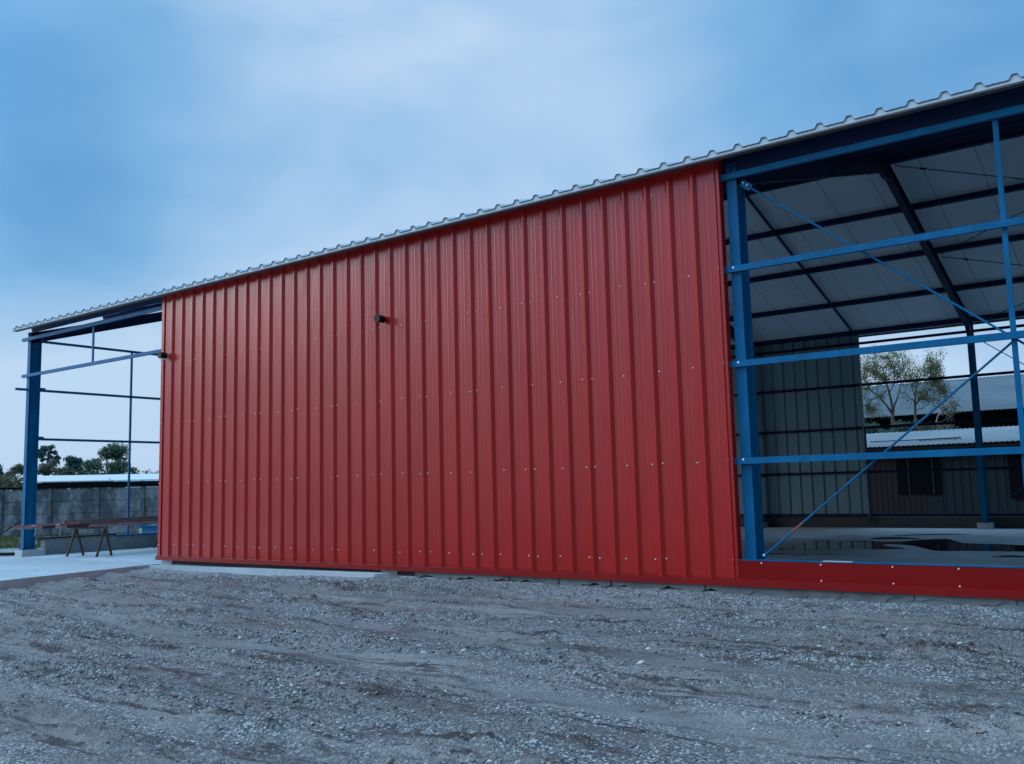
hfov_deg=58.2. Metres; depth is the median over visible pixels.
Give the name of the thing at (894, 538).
puddle
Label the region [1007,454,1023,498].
window
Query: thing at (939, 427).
bush
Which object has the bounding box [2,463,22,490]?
shrub tree
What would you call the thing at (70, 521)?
steel bar
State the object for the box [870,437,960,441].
steel strip
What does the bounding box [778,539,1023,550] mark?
puddle
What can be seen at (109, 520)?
steel bar
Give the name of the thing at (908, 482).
window
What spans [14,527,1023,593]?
floor
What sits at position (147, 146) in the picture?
sky
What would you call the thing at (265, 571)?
kerb
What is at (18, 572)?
driveway
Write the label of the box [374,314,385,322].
wall lamp
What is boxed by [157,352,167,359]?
wall lamp
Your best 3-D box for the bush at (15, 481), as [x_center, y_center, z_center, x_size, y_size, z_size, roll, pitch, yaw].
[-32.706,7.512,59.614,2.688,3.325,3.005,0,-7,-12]
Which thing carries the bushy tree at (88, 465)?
on the ground at (738, 742)
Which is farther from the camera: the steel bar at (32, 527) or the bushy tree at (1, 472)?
the bushy tree at (1, 472)
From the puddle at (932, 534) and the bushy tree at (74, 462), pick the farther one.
the bushy tree at (74, 462)
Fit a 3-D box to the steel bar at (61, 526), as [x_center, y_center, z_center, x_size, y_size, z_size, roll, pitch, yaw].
[-8.830,3.458,22.910,0.080,0.085,5.498,-5,-7,29]
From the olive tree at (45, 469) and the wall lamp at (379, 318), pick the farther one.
the olive tree at (45, 469)
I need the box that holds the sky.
[0,0,1023,482]
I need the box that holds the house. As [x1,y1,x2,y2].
[114,472,158,499]
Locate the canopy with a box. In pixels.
[20,474,158,500]
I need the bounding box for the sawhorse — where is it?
[66,526,112,556]
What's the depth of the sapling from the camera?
35.57 m
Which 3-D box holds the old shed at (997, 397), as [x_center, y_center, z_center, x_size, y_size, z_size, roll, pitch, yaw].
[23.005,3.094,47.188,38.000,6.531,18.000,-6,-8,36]
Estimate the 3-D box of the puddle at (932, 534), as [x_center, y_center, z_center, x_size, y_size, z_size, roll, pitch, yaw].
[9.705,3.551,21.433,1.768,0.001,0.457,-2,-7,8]
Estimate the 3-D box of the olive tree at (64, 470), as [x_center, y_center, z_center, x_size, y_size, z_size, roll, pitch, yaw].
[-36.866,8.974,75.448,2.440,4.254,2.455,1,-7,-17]
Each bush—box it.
[0,473,22,490]
[865,420,907,433]
[883,419,936,432]
[912,421,958,430]
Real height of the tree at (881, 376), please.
7.224 m
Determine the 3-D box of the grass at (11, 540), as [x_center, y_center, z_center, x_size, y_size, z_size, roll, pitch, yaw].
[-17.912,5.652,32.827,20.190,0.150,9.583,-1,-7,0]
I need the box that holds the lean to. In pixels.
[866,425,1023,516]
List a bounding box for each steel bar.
[10,519,155,529]
[18,526,41,529]
[40,519,157,528]
[57,520,144,527]
[64,516,156,522]
[67,520,154,527]
[78,516,157,522]
[88,520,157,526]
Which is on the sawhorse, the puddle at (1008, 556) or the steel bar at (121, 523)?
the steel bar at (121, 523)
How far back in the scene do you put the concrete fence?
37.68 m
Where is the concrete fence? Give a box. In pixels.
[0,484,158,536]
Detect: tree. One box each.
[0,464,3,479]
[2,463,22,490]
[37,459,65,501]
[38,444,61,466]
[49,466,76,501]
[63,455,85,488]
[74,459,106,500]
[89,442,139,488]
[860,344,919,430]
[896,347,952,419]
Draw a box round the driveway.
[0,557,159,589]
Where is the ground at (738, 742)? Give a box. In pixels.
[0,535,1023,763]
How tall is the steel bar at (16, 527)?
0.095 m
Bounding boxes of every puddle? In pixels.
[769,553,843,554]
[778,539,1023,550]
[871,537,918,538]
[893,534,965,535]
[991,555,1023,556]
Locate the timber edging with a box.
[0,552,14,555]
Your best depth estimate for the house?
61.68 m
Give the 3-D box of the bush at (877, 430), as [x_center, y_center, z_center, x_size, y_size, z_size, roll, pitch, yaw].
[14.637,3.434,36.367,2.478,3.801,1.687,-6,-8,36]
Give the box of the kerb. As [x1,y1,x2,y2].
[148,565,394,577]
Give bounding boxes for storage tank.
[139,525,157,532]
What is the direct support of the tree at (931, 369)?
on the ground at (738, 742)
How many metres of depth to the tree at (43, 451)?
87.77 m
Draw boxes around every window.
[896,457,941,494]
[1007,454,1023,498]
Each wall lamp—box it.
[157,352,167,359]
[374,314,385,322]
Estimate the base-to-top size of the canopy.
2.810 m
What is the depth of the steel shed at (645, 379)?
14.28 m
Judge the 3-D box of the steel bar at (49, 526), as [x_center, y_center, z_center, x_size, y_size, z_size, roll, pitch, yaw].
[-8.999,3.465,22.941,0.080,0.085,5.846,-5,-8,29]
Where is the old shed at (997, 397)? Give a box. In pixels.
[862,374,1023,430]
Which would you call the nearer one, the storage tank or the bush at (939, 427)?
the storage tank
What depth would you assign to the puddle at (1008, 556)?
15.12 m
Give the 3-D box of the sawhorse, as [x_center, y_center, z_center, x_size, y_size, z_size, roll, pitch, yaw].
[-9.679,3.658,21.113,1.044,0.677,0.497,-4,-7,25]
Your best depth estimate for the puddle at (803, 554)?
16.60 m
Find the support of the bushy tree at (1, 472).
on the ground at (738, 742)
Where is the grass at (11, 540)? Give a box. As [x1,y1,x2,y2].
[0,531,137,548]
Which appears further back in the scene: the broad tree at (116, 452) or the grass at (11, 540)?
the broad tree at (116, 452)
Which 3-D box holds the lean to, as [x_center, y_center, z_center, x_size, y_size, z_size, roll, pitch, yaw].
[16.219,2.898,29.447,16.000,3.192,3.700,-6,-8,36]
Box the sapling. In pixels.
[935,394,962,426]
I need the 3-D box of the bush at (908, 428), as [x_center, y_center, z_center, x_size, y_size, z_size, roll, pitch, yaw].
[15.612,3.376,35.911,2.174,3.766,1.672,-6,-8,36]
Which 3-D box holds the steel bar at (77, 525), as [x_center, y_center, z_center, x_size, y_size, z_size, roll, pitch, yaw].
[-8.593,3.457,22.953,0.070,0.090,5.543,-5,-8,29]
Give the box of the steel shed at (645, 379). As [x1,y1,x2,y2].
[13,73,1023,610]

